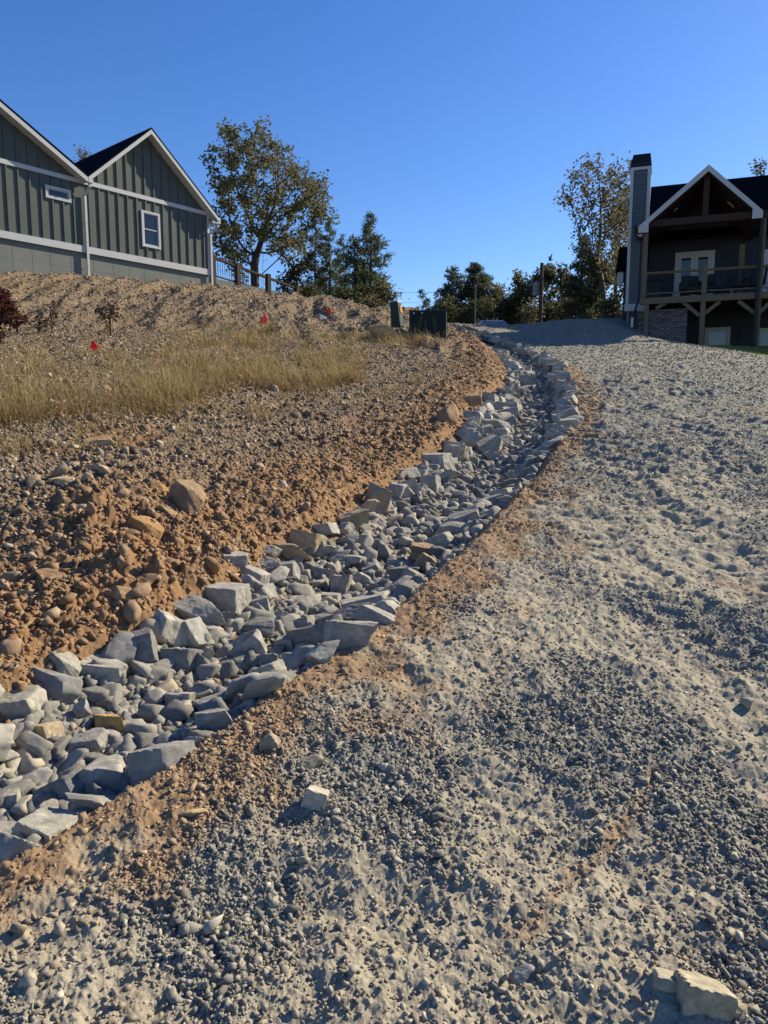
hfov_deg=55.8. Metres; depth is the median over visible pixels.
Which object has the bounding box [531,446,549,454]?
riprap rock
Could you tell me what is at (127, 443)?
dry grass
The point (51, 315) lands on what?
shrub
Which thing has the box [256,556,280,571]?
riprap rock
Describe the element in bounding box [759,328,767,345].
window
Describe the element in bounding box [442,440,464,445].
riprap rock
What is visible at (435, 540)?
riprap rock
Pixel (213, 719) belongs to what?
riprap rock
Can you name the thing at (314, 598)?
riprap rock
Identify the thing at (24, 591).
clay clod
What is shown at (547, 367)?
riprap rock
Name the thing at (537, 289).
utility pole
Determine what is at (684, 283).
porch chair
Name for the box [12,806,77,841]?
riprap rock
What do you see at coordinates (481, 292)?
broadleaf tree
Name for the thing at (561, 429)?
riprap rock
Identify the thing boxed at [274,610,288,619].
riprap rock
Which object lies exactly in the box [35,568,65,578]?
clay clod
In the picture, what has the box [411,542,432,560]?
riprap rock
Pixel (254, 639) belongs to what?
riprap rock
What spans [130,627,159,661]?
riprap rock
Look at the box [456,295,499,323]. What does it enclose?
shrub
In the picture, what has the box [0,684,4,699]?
riprap rock
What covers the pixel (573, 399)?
riprap rock
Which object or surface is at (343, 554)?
riprap rock
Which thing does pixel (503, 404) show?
riprap rock
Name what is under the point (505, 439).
riprap rock
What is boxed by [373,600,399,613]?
riprap rock
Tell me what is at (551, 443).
riprap rock
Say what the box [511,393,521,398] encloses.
riprap rock
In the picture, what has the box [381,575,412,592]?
riprap rock
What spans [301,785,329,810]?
loose rock
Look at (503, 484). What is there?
riprap rock
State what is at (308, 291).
shrub
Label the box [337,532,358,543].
riprap rock
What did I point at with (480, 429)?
riprap rock
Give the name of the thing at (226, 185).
oak tree
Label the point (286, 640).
riprap rock
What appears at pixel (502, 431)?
riprap rock
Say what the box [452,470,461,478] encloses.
riprap rock
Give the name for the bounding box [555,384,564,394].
riprap rock
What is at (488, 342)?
drain pipe
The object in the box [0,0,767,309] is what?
sky
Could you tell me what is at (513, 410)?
riprap rock
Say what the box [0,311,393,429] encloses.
dry grass
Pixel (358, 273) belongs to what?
pine tree
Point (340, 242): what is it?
pine tree
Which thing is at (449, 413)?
boulder
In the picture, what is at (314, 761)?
loose rock
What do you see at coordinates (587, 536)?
gravel
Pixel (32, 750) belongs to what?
riprap fill
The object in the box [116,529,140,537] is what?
clay clod
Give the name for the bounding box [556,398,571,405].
riprap rock
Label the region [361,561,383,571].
riprap rock
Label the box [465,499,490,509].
riprap rock
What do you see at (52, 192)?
window
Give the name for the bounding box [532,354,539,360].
riprap rock
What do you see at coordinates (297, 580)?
riprap rock
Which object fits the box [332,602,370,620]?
riprap rock
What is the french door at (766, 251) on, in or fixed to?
in the lodge house at (705, 222)
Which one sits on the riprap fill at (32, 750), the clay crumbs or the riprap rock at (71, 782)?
the riprap rock at (71, 782)
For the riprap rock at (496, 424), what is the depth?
10.56 m
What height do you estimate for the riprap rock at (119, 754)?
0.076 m
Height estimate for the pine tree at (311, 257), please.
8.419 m
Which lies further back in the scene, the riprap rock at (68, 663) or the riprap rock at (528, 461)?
the riprap rock at (528, 461)
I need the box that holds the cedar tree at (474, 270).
[454,262,493,321]
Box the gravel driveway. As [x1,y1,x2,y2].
[0,318,767,1023]
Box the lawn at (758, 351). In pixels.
[705,345,767,355]
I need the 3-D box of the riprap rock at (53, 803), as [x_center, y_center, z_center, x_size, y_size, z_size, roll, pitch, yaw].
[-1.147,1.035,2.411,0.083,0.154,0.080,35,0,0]
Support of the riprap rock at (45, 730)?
on the riprap fill at (136, 701)
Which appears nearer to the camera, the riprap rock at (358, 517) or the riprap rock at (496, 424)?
the riprap rock at (358, 517)
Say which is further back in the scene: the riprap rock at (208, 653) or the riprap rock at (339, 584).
the riprap rock at (339, 584)
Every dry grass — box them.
[0,279,294,302]
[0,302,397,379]
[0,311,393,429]
[0,356,427,462]
[380,326,447,349]
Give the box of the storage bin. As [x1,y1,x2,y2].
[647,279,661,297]
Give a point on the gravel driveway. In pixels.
(632, 564)
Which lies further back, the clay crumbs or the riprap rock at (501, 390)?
the riprap rock at (501, 390)
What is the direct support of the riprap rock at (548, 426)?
on the gravel driveway
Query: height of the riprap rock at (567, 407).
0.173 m
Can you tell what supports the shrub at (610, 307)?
on the ground
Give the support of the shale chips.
on the hillside
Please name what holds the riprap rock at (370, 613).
on the riprap fill at (136, 701)
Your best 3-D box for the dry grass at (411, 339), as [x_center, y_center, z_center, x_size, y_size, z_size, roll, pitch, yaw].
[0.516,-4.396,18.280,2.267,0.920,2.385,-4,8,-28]
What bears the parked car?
on the ground
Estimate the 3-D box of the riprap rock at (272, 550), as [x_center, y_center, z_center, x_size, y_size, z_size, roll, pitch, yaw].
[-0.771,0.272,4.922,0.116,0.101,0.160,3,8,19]
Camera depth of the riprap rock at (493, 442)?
9.28 m
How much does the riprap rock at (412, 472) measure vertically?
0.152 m
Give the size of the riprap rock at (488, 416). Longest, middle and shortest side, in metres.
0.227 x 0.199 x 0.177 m
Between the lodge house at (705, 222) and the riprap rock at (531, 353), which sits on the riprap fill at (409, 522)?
the riprap rock at (531, 353)
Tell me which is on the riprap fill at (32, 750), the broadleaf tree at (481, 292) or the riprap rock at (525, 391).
the riprap rock at (525, 391)
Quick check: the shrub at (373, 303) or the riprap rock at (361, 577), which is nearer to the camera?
the riprap rock at (361, 577)
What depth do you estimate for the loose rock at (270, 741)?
2.60 m
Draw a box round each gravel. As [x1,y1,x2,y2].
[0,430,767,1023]
[454,319,767,559]
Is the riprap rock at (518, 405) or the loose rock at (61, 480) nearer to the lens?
the loose rock at (61, 480)
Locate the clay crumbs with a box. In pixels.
[0,391,443,723]
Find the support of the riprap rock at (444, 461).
on the riprap fill at (409, 522)
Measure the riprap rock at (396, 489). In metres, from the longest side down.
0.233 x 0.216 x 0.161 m
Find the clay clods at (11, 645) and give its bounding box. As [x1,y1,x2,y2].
[0,365,474,692]
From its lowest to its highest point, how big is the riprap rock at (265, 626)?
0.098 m
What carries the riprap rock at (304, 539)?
on the riprap fill at (136, 701)
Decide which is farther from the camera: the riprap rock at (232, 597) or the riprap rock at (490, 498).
the riprap rock at (490, 498)
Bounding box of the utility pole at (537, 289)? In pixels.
[533,263,549,321]
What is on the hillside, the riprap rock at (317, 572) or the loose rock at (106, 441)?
the loose rock at (106, 441)
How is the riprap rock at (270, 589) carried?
on the riprap fill at (136, 701)
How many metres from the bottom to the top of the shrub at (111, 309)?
0.886 m
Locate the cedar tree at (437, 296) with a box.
[430,293,441,309]
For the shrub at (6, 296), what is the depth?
18.99 m
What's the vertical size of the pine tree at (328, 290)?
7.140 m
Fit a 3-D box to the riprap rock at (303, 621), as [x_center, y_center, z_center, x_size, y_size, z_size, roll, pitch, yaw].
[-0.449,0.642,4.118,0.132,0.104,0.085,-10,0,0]
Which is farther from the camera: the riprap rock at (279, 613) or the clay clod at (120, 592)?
the riprap rock at (279, 613)
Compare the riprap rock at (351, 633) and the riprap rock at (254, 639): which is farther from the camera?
the riprap rock at (254, 639)
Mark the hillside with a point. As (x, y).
(43, 639)
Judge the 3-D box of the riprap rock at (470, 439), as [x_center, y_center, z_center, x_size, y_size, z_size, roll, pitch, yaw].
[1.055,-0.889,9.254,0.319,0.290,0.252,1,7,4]
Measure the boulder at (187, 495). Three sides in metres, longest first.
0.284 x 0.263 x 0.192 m
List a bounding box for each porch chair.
[679,276,707,295]
[694,273,724,294]
[727,269,749,287]
[744,264,767,286]
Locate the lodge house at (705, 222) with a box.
[616,153,767,347]
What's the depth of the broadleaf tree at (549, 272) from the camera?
50.00 m
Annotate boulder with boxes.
[127,515,164,540]
[150,480,168,495]
[156,505,183,518]
[168,479,206,513]
[367,324,396,337]
[436,403,458,424]
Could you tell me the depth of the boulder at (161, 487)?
5.15 m
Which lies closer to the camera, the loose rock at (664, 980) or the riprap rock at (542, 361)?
the loose rock at (664, 980)
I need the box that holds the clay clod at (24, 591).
[17,589,35,595]
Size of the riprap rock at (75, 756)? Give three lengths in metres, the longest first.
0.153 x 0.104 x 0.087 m
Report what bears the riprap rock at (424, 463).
on the riprap fill at (136, 701)
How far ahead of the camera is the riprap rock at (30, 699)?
2.88 m
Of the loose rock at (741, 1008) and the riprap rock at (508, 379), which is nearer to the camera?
the loose rock at (741, 1008)
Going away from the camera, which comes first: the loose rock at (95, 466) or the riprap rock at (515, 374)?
the loose rock at (95, 466)
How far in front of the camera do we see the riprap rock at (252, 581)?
4.28 m
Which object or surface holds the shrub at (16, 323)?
on the hillside
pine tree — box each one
[302,208,328,292]
[314,218,344,297]
[331,233,351,296]
[333,233,371,299]
[347,211,394,306]
[559,234,599,318]
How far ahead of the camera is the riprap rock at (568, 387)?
12.78 m
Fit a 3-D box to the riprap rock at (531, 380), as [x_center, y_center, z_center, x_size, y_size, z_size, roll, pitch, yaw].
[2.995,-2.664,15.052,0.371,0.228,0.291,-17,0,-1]
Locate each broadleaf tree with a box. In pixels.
[73,144,91,160]
[225,248,249,283]
[275,259,312,296]
[365,272,409,305]
[469,276,509,319]
[486,282,508,319]
[490,268,546,324]
[522,271,559,322]
[529,262,574,322]
[570,252,616,318]
[598,168,629,304]
[748,157,767,175]
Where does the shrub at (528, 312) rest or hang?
on the ground
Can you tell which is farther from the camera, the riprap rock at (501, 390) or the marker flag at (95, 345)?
the riprap rock at (501, 390)
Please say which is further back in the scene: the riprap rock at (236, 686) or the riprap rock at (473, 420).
the riprap rock at (473, 420)
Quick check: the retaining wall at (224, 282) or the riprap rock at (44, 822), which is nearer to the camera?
the riprap rock at (44, 822)
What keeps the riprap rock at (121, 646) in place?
on the riprap fill at (32, 750)
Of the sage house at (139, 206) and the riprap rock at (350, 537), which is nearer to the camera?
the riprap rock at (350, 537)
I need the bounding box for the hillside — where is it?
[0,271,521,731]
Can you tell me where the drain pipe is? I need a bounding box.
[460,332,494,345]
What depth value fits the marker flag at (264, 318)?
18.82 m
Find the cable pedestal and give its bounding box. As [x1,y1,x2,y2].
[390,301,403,328]
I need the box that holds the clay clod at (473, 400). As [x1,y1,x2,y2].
[462,394,481,406]
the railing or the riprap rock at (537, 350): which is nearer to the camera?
the riprap rock at (537, 350)
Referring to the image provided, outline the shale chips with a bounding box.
[0,270,507,461]
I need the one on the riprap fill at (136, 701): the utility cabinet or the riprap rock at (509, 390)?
the riprap rock at (509, 390)
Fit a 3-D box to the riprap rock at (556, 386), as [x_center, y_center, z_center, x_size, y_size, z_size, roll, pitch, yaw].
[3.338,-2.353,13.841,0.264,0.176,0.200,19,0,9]
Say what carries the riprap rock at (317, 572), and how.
on the riprap fill at (32, 750)
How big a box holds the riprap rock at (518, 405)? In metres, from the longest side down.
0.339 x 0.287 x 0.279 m
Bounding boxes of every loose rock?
[48,476,74,484]
[84,463,109,473]
[89,438,114,445]
[156,544,166,549]
[177,808,208,816]
[259,732,280,749]
[298,754,323,770]
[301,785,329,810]
[387,662,400,670]
[509,964,534,984]
[611,906,628,919]
[652,967,676,993]
[673,969,737,1021]
[734,1002,745,1018]
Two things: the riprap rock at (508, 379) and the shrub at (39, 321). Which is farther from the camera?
the shrub at (39, 321)
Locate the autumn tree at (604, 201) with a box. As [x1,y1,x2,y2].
[552,150,632,317]
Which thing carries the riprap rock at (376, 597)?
on the riprap fill at (136, 701)
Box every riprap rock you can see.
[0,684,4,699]
[0,685,47,717]
[0,723,15,761]
[0,788,20,808]
[0,821,16,833]
[0,832,40,862]
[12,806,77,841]
[15,721,34,740]
[22,767,52,784]
[28,666,82,703]
[32,798,58,812]
[34,720,65,738]
[36,768,86,798]
[48,650,82,676]
[59,748,88,769]
[65,792,112,809]
[69,727,109,752]
[72,698,91,716]
[78,755,125,793]
[79,654,127,682]
[93,714,124,731]
[101,631,136,664]
[114,750,134,759]
[126,740,196,785]
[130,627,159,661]
[154,609,187,646]
[159,648,203,673]
[164,692,195,704]
[172,728,185,740]
[173,594,225,625]
[183,616,214,647]
[183,736,205,747]
[194,707,232,730]
[199,691,228,707]
[202,648,213,660]
[204,582,251,612]
[221,611,246,625]
[222,551,248,568]
[224,672,259,702]
[229,629,267,656]
[239,564,270,583]
[240,574,261,588]
[241,673,287,700]
[242,617,274,635]
[248,659,286,673]
[249,595,270,611]
[254,583,277,598]
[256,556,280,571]
[257,671,295,687]
[262,545,282,556]
[270,565,288,583]
[272,543,311,560]
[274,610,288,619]
[274,635,293,651]
[279,561,300,578]
[283,645,313,669]
[286,577,306,583]
[287,619,338,647]
[289,529,327,553]
[293,615,316,627]
[294,593,320,606]
[305,640,339,664]
[311,566,333,579]
[312,522,340,535]
[314,613,332,623]
[320,545,335,554]
[321,592,342,602]
[323,620,377,651]
[326,549,351,561]
[329,574,352,594]
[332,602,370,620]
[336,508,369,529]
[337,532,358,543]
[337,555,366,565]
[338,522,354,534]
[340,590,391,607]
[350,605,395,625]
[352,572,370,584]
[361,499,378,511]
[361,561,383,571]
[364,483,392,514]
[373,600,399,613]
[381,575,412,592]
[381,597,400,605]
[387,482,406,497]
[389,565,421,581]
[397,471,407,479]
[401,467,420,479]
[402,478,418,492]
[402,486,414,498]
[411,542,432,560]
[414,553,436,570]
[415,483,427,497]
[416,461,428,471]
[417,465,428,475]
[420,474,440,491]
[421,453,455,469]
[425,531,453,545]
[437,521,464,535]
[439,469,454,481]
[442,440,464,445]
[443,444,469,461]
[448,508,479,522]
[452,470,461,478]
[455,426,472,437]
[460,431,479,447]
[461,422,476,428]
[463,411,483,422]
[464,416,479,425]
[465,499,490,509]
[468,447,472,456]
[472,424,483,434]
[473,406,486,412]
[475,494,502,502]
[477,435,502,452]
[480,402,493,409]
[481,424,492,432]
[482,391,498,402]
[482,419,510,428]
[483,413,492,418]
[483,450,499,459]
[488,487,513,495]
[489,412,502,418]
[491,428,510,435]
[496,388,508,393]
[496,401,514,409]
[497,396,505,401]
[497,406,519,420]
[497,478,514,488]
[498,412,510,417]
[499,356,510,360]
[499,414,517,428]
[500,394,513,399]
[500,435,508,445]
[504,377,514,381]
[505,363,521,370]
[505,388,515,393]
[505,401,521,410]
[506,370,518,376]
[506,383,519,390]
[506,398,520,404]
[506,467,529,478]
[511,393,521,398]
[513,343,522,348]
[519,376,537,385]
[519,385,532,389]
[519,387,529,396]
[520,372,534,380]
[521,456,536,468]
[524,365,531,370]
[526,348,540,357]
[528,350,539,355]
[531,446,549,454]
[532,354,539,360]
[538,351,552,356]
[538,355,551,363]
[539,358,548,366]
[542,436,562,448]
[543,364,552,370]
[544,358,558,364]
[544,428,564,439]
[545,423,555,432]
[547,374,554,383]
[552,364,563,370]
[552,383,560,389]
[553,371,570,379]
[553,379,563,385]
[553,425,573,432]
[554,396,568,406]
[554,406,578,419]
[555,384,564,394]
[555,404,564,413]
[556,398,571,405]
[556,415,583,424]
[557,381,575,394]
[558,360,568,367]
[559,418,579,427]
[562,405,574,410]
[563,390,580,396]
[565,384,579,392]
[566,394,577,404]
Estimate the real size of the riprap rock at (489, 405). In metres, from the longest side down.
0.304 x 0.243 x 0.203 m
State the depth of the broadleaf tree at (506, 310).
49.85 m
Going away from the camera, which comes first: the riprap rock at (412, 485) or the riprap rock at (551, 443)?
the riprap rock at (412, 485)
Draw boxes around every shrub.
[0,287,17,317]
[0,300,31,332]
[0,325,13,343]
[30,309,46,333]
[40,298,63,333]
[90,298,121,335]
[289,280,323,297]
[334,282,371,302]
[359,290,388,307]
[426,295,469,322]
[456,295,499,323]
[507,297,545,324]
[547,298,597,320]
[594,283,623,317]
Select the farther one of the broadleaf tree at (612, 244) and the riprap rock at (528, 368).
the broadleaf tree at (612, 244)
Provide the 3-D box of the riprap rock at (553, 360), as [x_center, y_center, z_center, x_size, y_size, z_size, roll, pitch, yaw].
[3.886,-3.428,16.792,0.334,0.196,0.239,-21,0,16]
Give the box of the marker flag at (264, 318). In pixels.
[261,315,266,323]
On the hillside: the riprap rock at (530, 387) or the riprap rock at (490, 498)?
the riprap rock at (530, 387)
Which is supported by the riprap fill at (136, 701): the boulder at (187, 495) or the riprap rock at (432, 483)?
the riprap rock at (432, 483)
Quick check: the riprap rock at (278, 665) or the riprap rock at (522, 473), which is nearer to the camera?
the riprap rock at (278, 665)
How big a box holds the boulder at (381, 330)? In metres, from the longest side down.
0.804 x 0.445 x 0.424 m
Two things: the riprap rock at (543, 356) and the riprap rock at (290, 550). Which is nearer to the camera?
the riprap rock at (290, 550)
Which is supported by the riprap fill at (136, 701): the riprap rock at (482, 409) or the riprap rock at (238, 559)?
the riprap rock at (482, 409)
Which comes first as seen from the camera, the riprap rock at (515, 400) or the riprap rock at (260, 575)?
the riprap rock at (260, 575)
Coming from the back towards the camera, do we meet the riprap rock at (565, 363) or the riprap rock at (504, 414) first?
the riprap rock at (565, 363)
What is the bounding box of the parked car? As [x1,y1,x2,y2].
[477,320,507,324]
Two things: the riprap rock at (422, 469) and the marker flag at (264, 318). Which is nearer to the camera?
the riprap rock at (422, 469)
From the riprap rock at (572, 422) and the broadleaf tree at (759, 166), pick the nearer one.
the riprap rock at (572, 422)
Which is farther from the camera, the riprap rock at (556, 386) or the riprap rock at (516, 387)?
the riprap rock at (516, 387)
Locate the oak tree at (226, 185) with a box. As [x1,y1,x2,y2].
[198,114,339,287]
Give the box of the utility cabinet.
[409,310,446,337]
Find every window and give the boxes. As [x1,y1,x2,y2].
[45,184,71,202]
[141,210,160,249]
[704,327,730,345]
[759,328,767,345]
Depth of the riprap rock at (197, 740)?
2.66 m
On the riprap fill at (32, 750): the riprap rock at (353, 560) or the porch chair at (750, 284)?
the riprap rock at (353, 560)
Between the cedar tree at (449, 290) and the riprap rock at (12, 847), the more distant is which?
the cedar tree at (449, 290)
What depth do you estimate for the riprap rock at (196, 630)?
3.62 m
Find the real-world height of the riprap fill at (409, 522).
5.222 m
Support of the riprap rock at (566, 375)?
on the riprap fill at (32, 750)
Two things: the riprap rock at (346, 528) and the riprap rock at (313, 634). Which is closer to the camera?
the riprap rock at (313, 634)
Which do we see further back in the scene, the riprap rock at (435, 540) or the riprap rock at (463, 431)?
the riprap rock at (463, 431)
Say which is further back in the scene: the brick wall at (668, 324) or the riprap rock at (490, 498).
the brick wall at (668, 324)
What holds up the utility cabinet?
on the ground
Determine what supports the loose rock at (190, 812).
on the gravel driveway
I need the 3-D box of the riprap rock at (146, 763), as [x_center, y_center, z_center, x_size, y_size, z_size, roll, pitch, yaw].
[-0.775,0.887,2.574,0.212,0.139,0.158,-8,0,18]
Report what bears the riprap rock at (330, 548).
on the riprap fill at (136, 701)
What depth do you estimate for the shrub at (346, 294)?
34.39 m
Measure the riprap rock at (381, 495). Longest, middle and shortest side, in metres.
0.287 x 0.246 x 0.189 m
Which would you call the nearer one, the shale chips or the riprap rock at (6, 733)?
the riprap rock at (6, 733)
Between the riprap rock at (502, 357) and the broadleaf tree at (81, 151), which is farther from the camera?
the broadleaf tree at (81, 151)
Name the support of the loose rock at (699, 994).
on the gravel driveway
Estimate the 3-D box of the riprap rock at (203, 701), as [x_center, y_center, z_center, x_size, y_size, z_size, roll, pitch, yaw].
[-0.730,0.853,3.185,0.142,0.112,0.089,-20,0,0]
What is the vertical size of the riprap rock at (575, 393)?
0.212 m
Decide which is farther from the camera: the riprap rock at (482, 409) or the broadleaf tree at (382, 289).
the broadleaf tree at (382, 289)
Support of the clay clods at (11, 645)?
on the hillside
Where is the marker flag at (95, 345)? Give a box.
[90,340,97,352]
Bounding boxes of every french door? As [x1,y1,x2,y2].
[674,250,714,295]
[762,249,767,291]
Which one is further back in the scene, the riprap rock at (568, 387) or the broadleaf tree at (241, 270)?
the broadleaf tree at (241, 270)
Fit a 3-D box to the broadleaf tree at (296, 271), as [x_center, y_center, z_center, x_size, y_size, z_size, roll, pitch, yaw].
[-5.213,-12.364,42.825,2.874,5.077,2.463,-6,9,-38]
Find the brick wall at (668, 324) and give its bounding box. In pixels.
[638,308,688,342]
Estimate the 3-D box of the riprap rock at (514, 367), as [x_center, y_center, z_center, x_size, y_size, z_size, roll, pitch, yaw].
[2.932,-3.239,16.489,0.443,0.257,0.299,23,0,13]
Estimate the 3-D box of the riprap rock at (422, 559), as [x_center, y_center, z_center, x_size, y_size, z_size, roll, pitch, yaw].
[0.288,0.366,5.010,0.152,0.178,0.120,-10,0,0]
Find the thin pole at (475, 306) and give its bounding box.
[474,284,475,323]
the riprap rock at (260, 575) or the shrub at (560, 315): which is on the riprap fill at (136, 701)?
the riprap rock at (260, 575)
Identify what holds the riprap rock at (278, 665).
on the riprap fill at (136, 701)
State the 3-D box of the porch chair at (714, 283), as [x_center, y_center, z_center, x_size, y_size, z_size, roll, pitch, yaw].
[12.088,-8.387,26.875,0.760,0.928,0.850,-6,10,-41]
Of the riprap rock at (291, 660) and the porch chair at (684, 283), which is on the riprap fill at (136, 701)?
the riprap rock at (291, 660)
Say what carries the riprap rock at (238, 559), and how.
on the hillside
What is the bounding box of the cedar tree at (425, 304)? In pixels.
[416,288,431,309]
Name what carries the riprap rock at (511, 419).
on the riprap fill at (136, 701)
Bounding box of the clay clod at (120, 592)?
[108,586,132,601]
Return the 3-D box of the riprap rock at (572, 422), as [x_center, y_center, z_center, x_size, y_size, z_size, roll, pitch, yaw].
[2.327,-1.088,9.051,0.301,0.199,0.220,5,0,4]
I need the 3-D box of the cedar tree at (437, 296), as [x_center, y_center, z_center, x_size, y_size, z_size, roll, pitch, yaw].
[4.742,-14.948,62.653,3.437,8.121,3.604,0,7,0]
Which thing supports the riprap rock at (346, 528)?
on the riprap fill at (32, 750)
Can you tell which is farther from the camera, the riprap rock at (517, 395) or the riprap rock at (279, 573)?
the riprap rock at (517, 395)
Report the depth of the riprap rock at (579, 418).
9.24 m
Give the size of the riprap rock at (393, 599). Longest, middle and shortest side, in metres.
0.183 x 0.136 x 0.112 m
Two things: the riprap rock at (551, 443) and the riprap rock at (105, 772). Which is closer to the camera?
the riprap rock at (105, 772)
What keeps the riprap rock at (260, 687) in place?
on the riprap fill at (136, 701)
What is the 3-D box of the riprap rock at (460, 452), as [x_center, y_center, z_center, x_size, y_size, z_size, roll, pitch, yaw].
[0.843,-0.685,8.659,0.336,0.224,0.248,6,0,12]
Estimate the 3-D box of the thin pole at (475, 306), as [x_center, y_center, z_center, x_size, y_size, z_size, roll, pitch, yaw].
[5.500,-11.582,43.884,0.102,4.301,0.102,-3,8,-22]
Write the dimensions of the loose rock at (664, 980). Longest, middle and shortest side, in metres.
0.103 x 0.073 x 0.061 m
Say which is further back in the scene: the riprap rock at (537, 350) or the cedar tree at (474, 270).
the cedar tree at (474, 270)
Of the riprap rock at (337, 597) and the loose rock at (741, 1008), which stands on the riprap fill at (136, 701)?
the riprap rock at (337, 597)
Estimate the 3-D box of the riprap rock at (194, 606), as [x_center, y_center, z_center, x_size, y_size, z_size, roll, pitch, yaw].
[-0.979,0.527,3.791,0.284,0.182,0.150,-3,8,-21]
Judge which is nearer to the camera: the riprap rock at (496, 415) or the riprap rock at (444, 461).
the riprap rock at (444, 461)
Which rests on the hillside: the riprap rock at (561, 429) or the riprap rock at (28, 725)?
the riprap rock at (28, 725)
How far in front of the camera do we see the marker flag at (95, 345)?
12.22 m
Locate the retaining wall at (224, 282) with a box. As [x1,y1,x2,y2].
[209,278,281,293]
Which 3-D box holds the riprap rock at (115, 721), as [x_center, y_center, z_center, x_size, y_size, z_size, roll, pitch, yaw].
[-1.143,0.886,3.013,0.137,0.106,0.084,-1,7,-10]
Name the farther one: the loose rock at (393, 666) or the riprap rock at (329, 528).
the riprap rock at (329, 528)
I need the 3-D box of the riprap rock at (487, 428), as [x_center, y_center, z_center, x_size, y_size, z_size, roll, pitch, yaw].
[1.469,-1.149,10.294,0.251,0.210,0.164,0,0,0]
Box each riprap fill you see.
[0,324,555,844]
[0,325,551,820]
[353,325,560,534]
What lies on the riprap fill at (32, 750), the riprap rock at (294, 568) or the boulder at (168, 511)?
the riprap rock at (294, 568)
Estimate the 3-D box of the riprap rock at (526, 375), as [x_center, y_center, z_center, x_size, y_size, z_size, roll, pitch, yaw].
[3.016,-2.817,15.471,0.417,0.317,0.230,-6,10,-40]
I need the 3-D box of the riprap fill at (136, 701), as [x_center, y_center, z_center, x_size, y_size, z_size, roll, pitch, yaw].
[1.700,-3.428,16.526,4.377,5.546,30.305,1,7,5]
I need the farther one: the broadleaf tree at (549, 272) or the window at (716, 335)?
the broadleaf tree at (549, 272)
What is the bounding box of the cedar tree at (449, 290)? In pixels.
[425,265,476,322]
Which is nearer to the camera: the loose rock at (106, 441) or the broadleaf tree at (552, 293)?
the loose rock at (106, 441)
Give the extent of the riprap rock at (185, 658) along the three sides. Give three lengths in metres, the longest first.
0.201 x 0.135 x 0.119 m
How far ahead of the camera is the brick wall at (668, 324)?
26.79 m
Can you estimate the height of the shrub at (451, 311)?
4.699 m
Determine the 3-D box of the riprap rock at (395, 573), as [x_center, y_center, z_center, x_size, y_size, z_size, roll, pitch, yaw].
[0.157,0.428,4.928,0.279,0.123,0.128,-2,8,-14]
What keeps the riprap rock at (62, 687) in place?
on the riprap fill at (32, 750)
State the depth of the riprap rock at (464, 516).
6.01 m
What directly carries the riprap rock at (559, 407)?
on the riprap fill at (32, 750)
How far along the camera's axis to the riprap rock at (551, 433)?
8.60 m
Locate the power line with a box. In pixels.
[386,290,530,292]
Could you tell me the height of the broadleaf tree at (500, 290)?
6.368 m
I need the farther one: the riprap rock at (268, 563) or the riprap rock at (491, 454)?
the riprap rock at (491, 454)
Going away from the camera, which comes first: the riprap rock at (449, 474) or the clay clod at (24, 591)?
the clay clod at (24, 591)
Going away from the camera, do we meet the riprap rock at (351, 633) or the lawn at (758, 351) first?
the riprap rock at (351, 633)
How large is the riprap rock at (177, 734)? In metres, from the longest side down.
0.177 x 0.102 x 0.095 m
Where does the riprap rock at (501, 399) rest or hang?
on the riprap fill at (32, 750)
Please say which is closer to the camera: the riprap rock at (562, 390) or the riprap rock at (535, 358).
the riprap rock at (562, 390)
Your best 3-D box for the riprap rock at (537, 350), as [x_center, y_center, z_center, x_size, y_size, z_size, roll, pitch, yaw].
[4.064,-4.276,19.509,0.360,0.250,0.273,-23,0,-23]
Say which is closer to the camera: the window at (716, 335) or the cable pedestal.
the cable pedestal
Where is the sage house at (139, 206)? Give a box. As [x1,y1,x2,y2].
[0,99,220,284]
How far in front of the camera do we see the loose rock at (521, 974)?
1.75 m
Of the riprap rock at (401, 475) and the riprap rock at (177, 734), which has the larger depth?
the riprap rock at (401, 475)
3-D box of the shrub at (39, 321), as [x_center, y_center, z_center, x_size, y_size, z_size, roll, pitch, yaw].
[-7.884,-4.305,16.605,0.460,0.657,0.369,0,7,0]
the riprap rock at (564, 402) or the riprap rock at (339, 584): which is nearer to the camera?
the riprap rock at (339, 584)
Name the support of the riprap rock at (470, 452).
on the hillside
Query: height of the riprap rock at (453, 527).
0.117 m
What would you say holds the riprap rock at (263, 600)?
on the riprap fill at (136, 701)
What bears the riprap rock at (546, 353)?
on the gravel at (587, 536)
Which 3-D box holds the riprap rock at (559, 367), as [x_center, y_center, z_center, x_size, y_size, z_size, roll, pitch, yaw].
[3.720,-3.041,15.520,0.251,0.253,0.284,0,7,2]
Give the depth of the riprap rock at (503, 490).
6.88 m
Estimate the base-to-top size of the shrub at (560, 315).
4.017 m
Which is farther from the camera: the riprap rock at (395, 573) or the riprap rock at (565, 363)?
the riprap rock at (565, 363)
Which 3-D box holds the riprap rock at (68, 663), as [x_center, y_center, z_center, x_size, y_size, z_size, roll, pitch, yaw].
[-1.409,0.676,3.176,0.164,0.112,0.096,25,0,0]
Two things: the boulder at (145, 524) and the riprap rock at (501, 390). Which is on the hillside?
the boulder at (145, 524)
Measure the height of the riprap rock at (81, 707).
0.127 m

